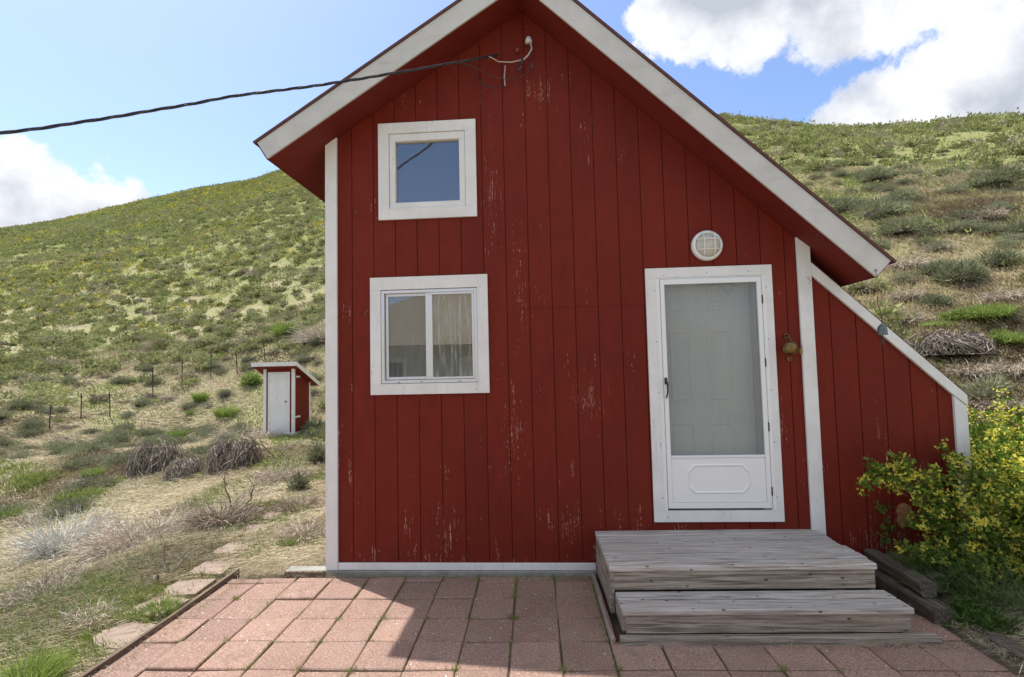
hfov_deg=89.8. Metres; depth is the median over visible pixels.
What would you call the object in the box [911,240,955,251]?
sagebrush
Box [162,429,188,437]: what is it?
grass tuft
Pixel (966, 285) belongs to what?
dry shrub
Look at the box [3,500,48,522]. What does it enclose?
dry shrub
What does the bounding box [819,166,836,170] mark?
sagebrush
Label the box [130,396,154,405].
sagebrush
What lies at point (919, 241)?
sagebrush
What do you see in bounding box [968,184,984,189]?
sagebrush
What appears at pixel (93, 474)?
grass tuft
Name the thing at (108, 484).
sagebrush
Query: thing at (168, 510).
dry brush
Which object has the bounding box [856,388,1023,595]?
currant bush
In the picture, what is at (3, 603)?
dry brush
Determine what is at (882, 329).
hanging bell
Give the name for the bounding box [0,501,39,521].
sagebrush
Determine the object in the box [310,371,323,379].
sagebrush
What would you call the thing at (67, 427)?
dry shrub
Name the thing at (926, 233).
sagebrush
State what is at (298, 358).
sagebrush
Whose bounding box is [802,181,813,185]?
sagebrush
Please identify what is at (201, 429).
sagebrush
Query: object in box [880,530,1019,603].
feathery weed
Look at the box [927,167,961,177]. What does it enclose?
sagebrush
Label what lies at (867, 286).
dry brush
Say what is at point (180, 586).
stepping stone
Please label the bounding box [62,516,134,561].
dead branch
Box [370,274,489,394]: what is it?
window
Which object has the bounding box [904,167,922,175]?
sagebrush
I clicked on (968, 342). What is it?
dry brush
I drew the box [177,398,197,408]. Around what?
sagebrush
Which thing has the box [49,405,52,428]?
fence post
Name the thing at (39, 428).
sagebrush
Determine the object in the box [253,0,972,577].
wooden cabin
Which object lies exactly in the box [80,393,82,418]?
fence post
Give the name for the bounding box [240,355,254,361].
sagebrush
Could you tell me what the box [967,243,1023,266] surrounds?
sagebrush
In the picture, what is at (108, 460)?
sagebrush
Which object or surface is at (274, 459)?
dead branch
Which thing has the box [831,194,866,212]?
sagebrush
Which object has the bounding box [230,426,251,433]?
sagebrush
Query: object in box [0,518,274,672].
grey green weeds
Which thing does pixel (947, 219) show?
sagebrush
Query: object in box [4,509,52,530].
dry brush
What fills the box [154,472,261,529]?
dead branch
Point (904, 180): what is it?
sagebrush
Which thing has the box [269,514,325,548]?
dry brush
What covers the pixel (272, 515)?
stepping stone
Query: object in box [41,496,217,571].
dry brush
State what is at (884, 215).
sagebrush
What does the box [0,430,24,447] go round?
sagebrush
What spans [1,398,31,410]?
sagebrush
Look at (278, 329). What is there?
green shrub
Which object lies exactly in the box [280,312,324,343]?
dry brush
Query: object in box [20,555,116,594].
dry brush
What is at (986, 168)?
sagebrush
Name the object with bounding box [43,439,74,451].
sagebrush
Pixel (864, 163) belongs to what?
sagebrush
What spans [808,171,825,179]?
sagebrush
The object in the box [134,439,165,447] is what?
sagebrush
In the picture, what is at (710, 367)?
entry door
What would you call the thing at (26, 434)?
sagebrush
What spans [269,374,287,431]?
door
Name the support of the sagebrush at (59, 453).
on the hillside ground at (214, 309)
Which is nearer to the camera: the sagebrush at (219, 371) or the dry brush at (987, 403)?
the dry brush at (987, 403)
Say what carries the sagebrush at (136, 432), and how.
on the hillside ground at (214, 309)
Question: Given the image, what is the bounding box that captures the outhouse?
[251,362,319,435]
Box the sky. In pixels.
[0,0,1023,226]
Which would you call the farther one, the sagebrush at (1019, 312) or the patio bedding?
the sagebrush at (1019, 312)
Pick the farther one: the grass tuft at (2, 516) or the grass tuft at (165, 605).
the grass tuft at (2, 516)
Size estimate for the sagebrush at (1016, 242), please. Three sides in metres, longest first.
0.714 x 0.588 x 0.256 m
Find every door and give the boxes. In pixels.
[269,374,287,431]
[659,276,772,508]
[659,282,759,509]
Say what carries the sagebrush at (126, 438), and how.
on the hillside ground at (214, 309)
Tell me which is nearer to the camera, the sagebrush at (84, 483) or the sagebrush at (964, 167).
the sagebrush at (84, 483)
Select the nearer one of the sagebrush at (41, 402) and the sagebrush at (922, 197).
the sagebrush at (922, 197)
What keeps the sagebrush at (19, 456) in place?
on the hillside ground at (214, 309)
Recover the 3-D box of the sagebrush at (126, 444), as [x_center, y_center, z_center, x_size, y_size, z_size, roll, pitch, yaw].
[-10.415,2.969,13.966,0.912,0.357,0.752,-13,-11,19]
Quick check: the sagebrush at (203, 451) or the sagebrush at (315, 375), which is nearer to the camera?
the sagebrush at (203, 451)
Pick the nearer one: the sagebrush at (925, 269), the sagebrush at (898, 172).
the sagebrush at (925, 269)
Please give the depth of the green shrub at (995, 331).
6.99 m
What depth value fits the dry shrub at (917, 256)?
10.31 m
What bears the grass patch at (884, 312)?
on the hillside ground at (214, 309)
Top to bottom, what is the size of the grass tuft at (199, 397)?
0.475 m
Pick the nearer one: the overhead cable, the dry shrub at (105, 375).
the overhead cable
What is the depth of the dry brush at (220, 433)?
14.81 m
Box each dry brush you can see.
[0,571,83,616]
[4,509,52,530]
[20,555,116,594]
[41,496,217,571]
[45,596,134,636]
[85,502,137,523]
[120,431,186,478]
[148,497,194,519]
[161,453,207,483]
[161,483,273,537]
[201,429,267,476]
[204,422,260,438]
[230,486,274,502]
[243,459,318,486]
[249,427,283,439]
[265,489,325,514]
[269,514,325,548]
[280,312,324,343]
[844,280,881,293]
[874,304,937,326]
[885,286,926,302]
[887,252,933,268]
[903,336,924,348]
[907,322,997,354]
[917,238,964,252]
[938,358,1003,379]
[962,206,1011,220]
[962,389,1023,413]
[974,285,1023,301]
[978,358,1023,377]
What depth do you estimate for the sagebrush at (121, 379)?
19.53 m
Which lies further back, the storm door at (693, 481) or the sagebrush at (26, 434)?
the sagebrush at (26, 434)
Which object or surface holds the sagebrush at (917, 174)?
on the hillside ground at (214, 309)
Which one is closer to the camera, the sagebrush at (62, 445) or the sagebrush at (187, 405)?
the sagebrush at (62, 445)
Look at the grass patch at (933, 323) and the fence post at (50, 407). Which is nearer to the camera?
the grass patch at (933, 323)
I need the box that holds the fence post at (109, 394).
[108,392,110,416]
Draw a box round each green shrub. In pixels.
[234,369,262,387]
[268,321,308,334]
[989,328,1013,333]
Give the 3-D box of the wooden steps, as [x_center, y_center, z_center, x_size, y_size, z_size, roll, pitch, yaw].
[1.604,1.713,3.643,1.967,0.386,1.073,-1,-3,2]
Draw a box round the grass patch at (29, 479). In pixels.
[7,468,69,487]
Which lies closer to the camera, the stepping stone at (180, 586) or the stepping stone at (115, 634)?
the stepping stone at (115, 634)
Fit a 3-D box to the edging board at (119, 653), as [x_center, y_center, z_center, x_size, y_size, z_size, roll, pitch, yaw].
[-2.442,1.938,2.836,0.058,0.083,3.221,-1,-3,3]
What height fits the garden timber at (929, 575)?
0.132 m
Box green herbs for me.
[0,106,1023,417]
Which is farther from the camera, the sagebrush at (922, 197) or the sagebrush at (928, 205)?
the sagebrush at (922, 197)
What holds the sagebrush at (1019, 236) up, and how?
on the hillside ground at (214, 309)
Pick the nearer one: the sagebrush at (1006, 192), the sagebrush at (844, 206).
the sagebrush at (1006, 192)
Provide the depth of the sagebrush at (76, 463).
11.15 m
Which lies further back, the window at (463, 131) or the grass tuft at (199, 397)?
the grass tuft at (199, 397)
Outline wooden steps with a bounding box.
[591,529,941,648]
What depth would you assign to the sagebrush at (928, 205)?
13.05 m
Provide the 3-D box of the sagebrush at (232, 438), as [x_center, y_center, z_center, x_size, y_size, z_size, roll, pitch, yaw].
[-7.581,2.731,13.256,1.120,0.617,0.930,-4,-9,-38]
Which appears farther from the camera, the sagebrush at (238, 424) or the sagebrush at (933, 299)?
the sagebrush at (238, 424)
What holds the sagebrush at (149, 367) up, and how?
on the hillside ground at (214, 309)
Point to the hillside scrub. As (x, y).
(268, 294)
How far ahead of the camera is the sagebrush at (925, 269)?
9.29 m
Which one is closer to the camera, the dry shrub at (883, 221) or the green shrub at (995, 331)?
the green shrub at (995, 331)
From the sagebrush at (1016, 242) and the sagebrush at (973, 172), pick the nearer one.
the sagebrush at (1016, 242)
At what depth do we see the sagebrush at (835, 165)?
20.39 m
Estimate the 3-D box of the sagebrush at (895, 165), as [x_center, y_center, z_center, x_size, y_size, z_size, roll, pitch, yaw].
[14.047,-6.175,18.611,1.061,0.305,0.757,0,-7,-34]
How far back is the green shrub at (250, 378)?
19.54 m
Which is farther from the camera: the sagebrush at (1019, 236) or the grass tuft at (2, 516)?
the sagebrush at (1019, 236)
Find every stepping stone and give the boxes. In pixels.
[86,623,155,650]
[125,595,189,621]
[161,579,215,598]
[186,561,236,578]
[211,542,258,554]
[235,524,273,533]
[259,511,284,519]
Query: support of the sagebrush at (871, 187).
on the hillside ground at (214, 309)
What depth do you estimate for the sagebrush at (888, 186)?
15.61 m
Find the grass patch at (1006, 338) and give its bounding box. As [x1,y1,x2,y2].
[984,330,1023,346]
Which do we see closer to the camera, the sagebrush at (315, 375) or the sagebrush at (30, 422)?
the sagebrush at (30, 422)
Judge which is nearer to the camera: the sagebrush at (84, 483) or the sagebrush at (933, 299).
the sagebrush at (933, 299)
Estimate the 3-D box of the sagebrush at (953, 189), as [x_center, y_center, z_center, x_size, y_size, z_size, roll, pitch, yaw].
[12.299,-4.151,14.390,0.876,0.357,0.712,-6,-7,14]
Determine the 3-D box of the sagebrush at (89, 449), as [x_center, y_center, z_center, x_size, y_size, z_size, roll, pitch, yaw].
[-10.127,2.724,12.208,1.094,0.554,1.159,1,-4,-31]
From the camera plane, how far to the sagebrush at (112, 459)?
11.04 m
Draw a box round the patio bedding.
[194,576,1023,676]
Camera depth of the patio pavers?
3.21 m
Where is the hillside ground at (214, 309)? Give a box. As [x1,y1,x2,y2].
[0,119,1023,675]
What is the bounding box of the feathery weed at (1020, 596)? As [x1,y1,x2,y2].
[969,558,1023,628]
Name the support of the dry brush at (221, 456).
on the hillside ground at (214, 309)
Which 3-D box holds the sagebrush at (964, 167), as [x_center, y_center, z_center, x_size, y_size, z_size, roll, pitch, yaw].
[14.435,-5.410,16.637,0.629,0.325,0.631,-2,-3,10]
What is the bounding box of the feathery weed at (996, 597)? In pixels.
[888,518,1023,626]
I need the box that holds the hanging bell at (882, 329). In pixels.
[875,269,887,343]
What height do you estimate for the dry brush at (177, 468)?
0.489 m
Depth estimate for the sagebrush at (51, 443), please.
14.14 m
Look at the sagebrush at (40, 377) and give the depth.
19.13 m
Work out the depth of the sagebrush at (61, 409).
16.78 m
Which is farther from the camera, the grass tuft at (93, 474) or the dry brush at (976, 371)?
the grass tuft at (93, 474)
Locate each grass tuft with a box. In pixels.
[0,505,26,521]
[0,643,82,676]
[75,465,109,477]
[130,593,185,619]
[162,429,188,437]
[189,391,213,401]
[208,405,244,417]
[273,534,299,546]
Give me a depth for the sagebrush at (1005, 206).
11.61 m
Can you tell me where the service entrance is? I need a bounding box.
[463,36,533,88]
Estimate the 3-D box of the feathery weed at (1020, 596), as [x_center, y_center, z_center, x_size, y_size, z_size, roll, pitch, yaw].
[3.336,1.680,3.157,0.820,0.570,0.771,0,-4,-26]
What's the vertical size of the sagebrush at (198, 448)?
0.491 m
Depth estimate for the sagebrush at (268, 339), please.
23.44 m
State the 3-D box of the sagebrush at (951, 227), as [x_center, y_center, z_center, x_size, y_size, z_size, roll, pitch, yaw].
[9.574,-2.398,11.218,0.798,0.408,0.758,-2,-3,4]
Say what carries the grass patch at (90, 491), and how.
on the hillside ground at (214, 309)
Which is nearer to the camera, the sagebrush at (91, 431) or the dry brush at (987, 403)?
the dry brush at (987, 403)
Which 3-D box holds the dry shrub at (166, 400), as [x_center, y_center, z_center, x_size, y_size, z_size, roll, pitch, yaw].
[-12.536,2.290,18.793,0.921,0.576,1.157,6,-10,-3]
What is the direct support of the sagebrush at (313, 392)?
on the hillside ground at (214, 309)
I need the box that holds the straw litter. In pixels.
[89,549,1023,676]
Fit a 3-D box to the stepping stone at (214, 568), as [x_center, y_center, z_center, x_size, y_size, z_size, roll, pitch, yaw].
[-2.627,2.042,4.529,0.329,0.063,0.306,-2,-3,4]
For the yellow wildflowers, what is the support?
on the hillside ground at (214, 309)
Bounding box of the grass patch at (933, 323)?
[917,320,959,327]
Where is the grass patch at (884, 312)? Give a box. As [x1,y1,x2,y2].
[875,307,900,315]
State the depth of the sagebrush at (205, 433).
15.83 m
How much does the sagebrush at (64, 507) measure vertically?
0.451 m
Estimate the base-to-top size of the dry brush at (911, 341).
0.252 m
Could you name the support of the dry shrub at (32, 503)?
on the hillside ground at (214, 309)
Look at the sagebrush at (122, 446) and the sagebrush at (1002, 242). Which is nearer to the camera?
the sagebrush at (1002, 242)
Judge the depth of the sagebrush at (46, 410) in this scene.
16.55 m
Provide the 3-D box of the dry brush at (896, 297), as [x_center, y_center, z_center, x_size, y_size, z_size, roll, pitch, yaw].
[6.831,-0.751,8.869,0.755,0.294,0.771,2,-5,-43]
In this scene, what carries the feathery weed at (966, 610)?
on the hillside ground at (214, 309)
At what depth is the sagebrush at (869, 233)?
12.09 m
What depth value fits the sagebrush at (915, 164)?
18.40 m
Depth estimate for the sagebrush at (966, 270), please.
8.76 m
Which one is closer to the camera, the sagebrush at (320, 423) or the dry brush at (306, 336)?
the sagebrush at (320, 423)
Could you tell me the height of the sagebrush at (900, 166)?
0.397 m
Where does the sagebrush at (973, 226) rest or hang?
on the hillside ground at (214, 309)
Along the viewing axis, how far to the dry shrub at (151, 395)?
18.81 m
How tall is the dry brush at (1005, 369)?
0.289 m
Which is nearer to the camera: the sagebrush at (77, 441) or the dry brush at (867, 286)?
the dry brush at (867, 286)
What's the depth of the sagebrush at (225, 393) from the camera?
18.90 m
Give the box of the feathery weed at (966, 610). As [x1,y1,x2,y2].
[946,590,1023,638]
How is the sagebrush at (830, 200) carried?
on the hillside ground at (214, 309)
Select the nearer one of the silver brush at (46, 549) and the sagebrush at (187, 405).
the silver brush at (46, 549)
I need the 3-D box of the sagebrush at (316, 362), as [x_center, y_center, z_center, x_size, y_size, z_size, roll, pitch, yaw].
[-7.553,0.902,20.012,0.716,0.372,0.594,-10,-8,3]
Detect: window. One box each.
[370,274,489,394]
[378,119,476,220]
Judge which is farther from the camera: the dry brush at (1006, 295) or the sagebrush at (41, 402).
the sagebrush at (41, 402)
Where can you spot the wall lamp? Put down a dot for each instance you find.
(706, 245)
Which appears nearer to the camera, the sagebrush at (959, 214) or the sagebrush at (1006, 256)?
the sagebrush at (1006, 256)
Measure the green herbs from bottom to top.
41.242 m
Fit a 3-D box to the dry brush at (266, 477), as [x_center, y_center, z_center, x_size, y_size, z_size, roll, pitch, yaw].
[-3.694,2.150,8.321,1.144,0.440,1.206,-4,-4,42]
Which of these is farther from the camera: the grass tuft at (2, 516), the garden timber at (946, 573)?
the grass tuft at (2, 516)
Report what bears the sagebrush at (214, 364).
on the hillside ground at (214, 309)
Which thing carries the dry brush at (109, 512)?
on the hillside ground at (214, 309)
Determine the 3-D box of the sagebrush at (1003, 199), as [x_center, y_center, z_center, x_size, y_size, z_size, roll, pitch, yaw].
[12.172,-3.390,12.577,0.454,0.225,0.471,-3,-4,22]
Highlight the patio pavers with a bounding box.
[92,576,1016,676]
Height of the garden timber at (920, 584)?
0.113 m
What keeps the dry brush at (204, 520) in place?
on the hillside ground at (214, 309)
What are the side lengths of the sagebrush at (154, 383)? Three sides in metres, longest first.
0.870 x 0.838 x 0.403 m
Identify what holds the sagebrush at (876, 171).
on the hillside ground at (214, 309)
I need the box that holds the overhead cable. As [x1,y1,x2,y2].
[0,54,497,134]
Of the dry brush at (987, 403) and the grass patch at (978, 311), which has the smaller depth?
the dry brush at (987, 403)
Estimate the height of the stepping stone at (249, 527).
0.064 m
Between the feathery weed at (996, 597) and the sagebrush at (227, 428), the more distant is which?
the sagebrush at (227, 428)
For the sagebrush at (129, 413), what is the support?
on the hillside ground at (214, 309)
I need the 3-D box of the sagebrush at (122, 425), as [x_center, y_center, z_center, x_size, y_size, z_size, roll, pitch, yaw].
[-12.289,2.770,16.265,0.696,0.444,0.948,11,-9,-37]
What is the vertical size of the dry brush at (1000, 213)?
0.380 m
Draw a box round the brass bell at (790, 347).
[782,333,802,360]
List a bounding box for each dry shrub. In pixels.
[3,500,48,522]
[15,493,57,511]
[52,419,82,430]
[93,372,112,378]
[111,396,133,403]
[139,390,165,398]
[157,395,177,402]
[874,217,894,224]
[892,275,920,286]
[907,251,934,259]
[954,279,990,291]
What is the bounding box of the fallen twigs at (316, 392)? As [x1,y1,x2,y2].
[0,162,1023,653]
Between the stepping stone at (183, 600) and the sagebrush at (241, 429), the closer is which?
the stepping stone at (183, 600)
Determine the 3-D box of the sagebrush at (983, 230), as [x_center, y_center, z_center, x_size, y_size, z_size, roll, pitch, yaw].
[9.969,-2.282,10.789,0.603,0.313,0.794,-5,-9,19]
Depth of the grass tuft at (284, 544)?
5.05 m
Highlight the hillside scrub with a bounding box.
[0,110,1023,472]
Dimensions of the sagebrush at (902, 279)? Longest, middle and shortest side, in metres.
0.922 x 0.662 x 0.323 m
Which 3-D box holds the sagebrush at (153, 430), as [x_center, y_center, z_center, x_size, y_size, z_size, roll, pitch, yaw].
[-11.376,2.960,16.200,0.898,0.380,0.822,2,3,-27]
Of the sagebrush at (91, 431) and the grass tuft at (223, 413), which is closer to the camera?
the sagebrush at (91, 431)
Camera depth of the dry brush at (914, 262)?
9.88 m
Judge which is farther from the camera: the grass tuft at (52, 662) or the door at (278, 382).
the door at (278, 382)
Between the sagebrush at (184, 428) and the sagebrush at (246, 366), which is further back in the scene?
the sagebrush at (246, 366)
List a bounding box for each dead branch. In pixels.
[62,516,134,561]
[140,535,217,584]
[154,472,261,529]
[243,436,311,461]
[935,198,996,221]
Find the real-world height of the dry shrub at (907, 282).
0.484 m
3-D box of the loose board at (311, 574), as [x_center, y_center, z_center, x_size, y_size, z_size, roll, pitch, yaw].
[-1.747,1.992,4.329,0.343,0.060,0.042,-2,-3,4]
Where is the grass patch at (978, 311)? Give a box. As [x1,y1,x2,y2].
[934,301,1023,322]
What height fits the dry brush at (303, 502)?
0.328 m
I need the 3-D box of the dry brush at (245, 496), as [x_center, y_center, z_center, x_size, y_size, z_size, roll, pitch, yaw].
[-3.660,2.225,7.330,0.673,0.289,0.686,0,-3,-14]
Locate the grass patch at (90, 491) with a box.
[55,484,120,502]
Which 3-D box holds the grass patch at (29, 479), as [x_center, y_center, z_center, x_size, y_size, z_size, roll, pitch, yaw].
[-9.828,2.844,10.499,1.230,0.386,0.987,-2,-3,4]
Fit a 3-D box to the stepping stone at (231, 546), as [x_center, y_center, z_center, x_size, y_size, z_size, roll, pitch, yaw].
[-2.711,2.073,5.024,0.315,0.063,0.298,-2,-3,4]
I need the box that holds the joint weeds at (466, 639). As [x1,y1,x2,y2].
[172,573,865,676]
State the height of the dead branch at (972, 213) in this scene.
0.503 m
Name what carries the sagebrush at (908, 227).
on the hillside ground at (214, 309)
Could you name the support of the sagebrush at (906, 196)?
on the hillside ground at (214, 309)
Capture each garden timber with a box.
[864,549,936,597]
[875,569,954,628]
[886,551,949,592]
[910,552,971,588]
[984,631,1023,666]
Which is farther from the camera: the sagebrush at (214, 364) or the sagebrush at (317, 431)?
the sagebrush at (214, 364)
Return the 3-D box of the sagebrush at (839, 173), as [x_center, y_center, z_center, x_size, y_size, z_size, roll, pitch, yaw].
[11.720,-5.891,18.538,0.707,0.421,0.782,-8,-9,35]
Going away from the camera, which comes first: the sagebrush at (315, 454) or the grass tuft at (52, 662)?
the grass tuft at (52, 662)
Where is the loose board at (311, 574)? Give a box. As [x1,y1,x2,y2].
[284,570,324,578]
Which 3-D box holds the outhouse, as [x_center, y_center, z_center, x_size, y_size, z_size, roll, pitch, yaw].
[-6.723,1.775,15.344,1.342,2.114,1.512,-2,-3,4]
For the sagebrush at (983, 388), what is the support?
on the hillside ground at (214, 309)
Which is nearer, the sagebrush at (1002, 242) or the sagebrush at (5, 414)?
the sagebrush at (1002, 242)
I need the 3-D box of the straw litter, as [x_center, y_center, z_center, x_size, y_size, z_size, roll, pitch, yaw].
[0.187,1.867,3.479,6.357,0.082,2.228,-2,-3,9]
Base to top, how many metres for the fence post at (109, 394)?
1.024 m
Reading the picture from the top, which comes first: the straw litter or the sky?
the sky
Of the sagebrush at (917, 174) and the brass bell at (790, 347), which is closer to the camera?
the brass bell at (790, 347)
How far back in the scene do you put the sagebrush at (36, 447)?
13.71 m
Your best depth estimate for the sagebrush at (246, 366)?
20.95 m
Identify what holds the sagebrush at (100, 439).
on the hillside ground at (214, 309)
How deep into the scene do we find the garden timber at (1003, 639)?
2.97 m
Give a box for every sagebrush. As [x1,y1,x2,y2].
[0,409,12,418]
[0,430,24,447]
[0,442,32,451]
[0,449,9,455]
[0,449,43,461]
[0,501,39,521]
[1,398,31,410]
[4,428,41,437]
[12,426,52,436]
[13,418,50,430]
[16,445,46,449]
[19,398,44,408]
[33,399,49,403]
[33,494,102,521]
[34,376,50,381]
[34,406,56,413]
[40,439,75,447]
[43,437,94,456]
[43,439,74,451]
[48,449,71,456]
[50,454,104,470]
[51,469,115,499]
[54,406,69,412]
[57,375,79,384]
[57,441,114,458]
[67,438,88,446]
[75,427,102,433]
[91,434,123,443]
[93,477,123,488]
[98,431,136,442]
[98,451,133,468]
[102,440,119,446]
[104,452,130,468]
[105,375,134,383]
[106,427,132,435]
[111,420,134,429]
[113,443,135,449]
[115,442,139,447]
[120,411,134,418]
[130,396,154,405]
[132,429,161,436]
[134,427,165,435]
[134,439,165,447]
[135,363,157,371]
[142,377,162,385]
[145,432,173,441]
[162,434,203,445]
[168,426,196,433]
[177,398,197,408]
[182,444,214,457]
[187,445,229,455]
[191,423,222,434]
[195,431,242,448]
[198,429,219,437]
[204,360,226,367]
[211,367,228,373]
[215,388,236,396]
[220,425,261,434]
[226,420,248,429]
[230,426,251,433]
[237,364,253,369]
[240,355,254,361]
[261,336,277,341]
[275,469,324,494]
[294,355,309,361]
[295,357,308,363]
[297,438,324,465]
[300,418,324,432]
[303,426,324,438]
[308,336,323,344]
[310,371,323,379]
[310,389,321,394]
[311,357,324,365]
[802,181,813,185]
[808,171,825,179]
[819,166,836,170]
[821,195,839,203]
[826,162,841,166]
[828,168,846,176]
[831,181,844,184]
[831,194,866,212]
[842,188,860,193]
[847,195,910,219]
[851,163,896,182]
[858,160,873,165]
[858,180,885,190]
[863,210,898,220]
[863,229,874,236]
[870,236,892,248]
[871,184,900,192]
[875,213,936,236]
[883,187,918,200]
[883,268,924,282]
[891,169,904,175]
[892,162,911,169]
[892,163,911,169]
[892,177,919,185]
[895,198,913,205]
[903,257,951,277]
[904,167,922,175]
[908,236,935,246]
[909,168,925,177]
[910,162,923,167]
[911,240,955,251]
[913,291,953,306]
[915,194,928,200]
[915,229,941,238]
[920,203,936,208]
[925,254,999,283]
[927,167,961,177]
[927,219,969,234]
[936,216,960,222]
[938,183,969,194]
[949,208,984,217]
[954,165,972,170]
[954,217,989,232]
[956,163,1023,188]
[957,369,1019,401]
[965,168,987,176]
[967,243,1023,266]
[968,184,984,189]
[972,221,1004,234]
[978,162,995,170]
[981,179,1012,189]
[983,200,1016,211]
[991,217,1023,235]
[992,188,1016,193]
[992,233,1023,240]
[992,240,1019,246]
[993,237,1023,248]
[999,196,1020,200]
[1011,309,1023,326]
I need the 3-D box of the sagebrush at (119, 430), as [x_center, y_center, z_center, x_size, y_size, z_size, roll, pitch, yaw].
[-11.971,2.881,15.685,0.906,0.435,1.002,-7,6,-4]
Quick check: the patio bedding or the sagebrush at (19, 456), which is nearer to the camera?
the patio bedding
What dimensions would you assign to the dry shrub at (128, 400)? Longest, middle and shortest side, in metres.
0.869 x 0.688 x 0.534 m
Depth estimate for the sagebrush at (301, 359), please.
20.26 m
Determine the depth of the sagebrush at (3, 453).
12.74 m
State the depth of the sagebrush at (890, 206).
12.99 m
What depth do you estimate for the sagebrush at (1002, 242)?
9.89 m
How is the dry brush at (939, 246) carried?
on the hillside ground at (214, 309)
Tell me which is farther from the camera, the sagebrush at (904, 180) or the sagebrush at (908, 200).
the sagebrush at (904, 180)
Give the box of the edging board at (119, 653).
[78,569,239,676]
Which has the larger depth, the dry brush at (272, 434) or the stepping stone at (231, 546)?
the dry brush at (272, 434)
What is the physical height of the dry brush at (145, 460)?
0.856 m
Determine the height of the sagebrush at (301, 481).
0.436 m
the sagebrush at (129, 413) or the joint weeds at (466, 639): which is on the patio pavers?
the joint weeds at (466, 639)
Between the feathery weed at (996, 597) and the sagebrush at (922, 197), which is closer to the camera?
the feathery weed at (996, 597)
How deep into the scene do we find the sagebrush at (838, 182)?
17.48 m
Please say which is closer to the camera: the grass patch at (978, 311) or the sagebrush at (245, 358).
the grass patch at (978, 311)
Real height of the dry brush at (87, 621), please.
0.248 m
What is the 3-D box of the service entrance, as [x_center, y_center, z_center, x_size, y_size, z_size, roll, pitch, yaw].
[-0.134,-2.388,4.457,0.648,0.443,0.103,-1,-3,1]
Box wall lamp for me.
[691,230,722,260]
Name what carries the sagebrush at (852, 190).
on the hillside ground at (214, 309)
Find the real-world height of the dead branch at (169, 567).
0.391 m
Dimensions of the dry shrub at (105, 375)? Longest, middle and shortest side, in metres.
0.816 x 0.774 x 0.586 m
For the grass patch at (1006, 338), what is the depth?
6.67 m
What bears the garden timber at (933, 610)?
on the patio bedding
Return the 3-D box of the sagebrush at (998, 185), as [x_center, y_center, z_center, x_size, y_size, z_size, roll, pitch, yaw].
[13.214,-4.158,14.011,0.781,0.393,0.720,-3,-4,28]
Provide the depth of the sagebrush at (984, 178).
13.88 m
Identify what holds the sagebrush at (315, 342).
on the hillside ground at (214, 309)
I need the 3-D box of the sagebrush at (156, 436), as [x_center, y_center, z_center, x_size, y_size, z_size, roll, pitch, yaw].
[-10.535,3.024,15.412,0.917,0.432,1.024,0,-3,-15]
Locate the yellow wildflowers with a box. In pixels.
[0,115,978,333]
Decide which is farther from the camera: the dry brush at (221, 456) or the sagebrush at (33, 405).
the sagebrush at (33, 405)
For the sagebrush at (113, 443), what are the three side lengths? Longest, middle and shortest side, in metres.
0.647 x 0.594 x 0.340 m
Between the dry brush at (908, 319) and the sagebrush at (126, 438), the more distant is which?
the sagebrush at (126, 438)
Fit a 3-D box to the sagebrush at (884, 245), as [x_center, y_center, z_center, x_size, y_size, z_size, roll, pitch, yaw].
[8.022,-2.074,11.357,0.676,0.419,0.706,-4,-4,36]
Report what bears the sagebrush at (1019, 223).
on the hillside ground at (214, 309)
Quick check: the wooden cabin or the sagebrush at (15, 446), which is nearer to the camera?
the wooden cabin
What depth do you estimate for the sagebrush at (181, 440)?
13.87 m
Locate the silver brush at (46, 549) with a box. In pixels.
[0,503,135,569]
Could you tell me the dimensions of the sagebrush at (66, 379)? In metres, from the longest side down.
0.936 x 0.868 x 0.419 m

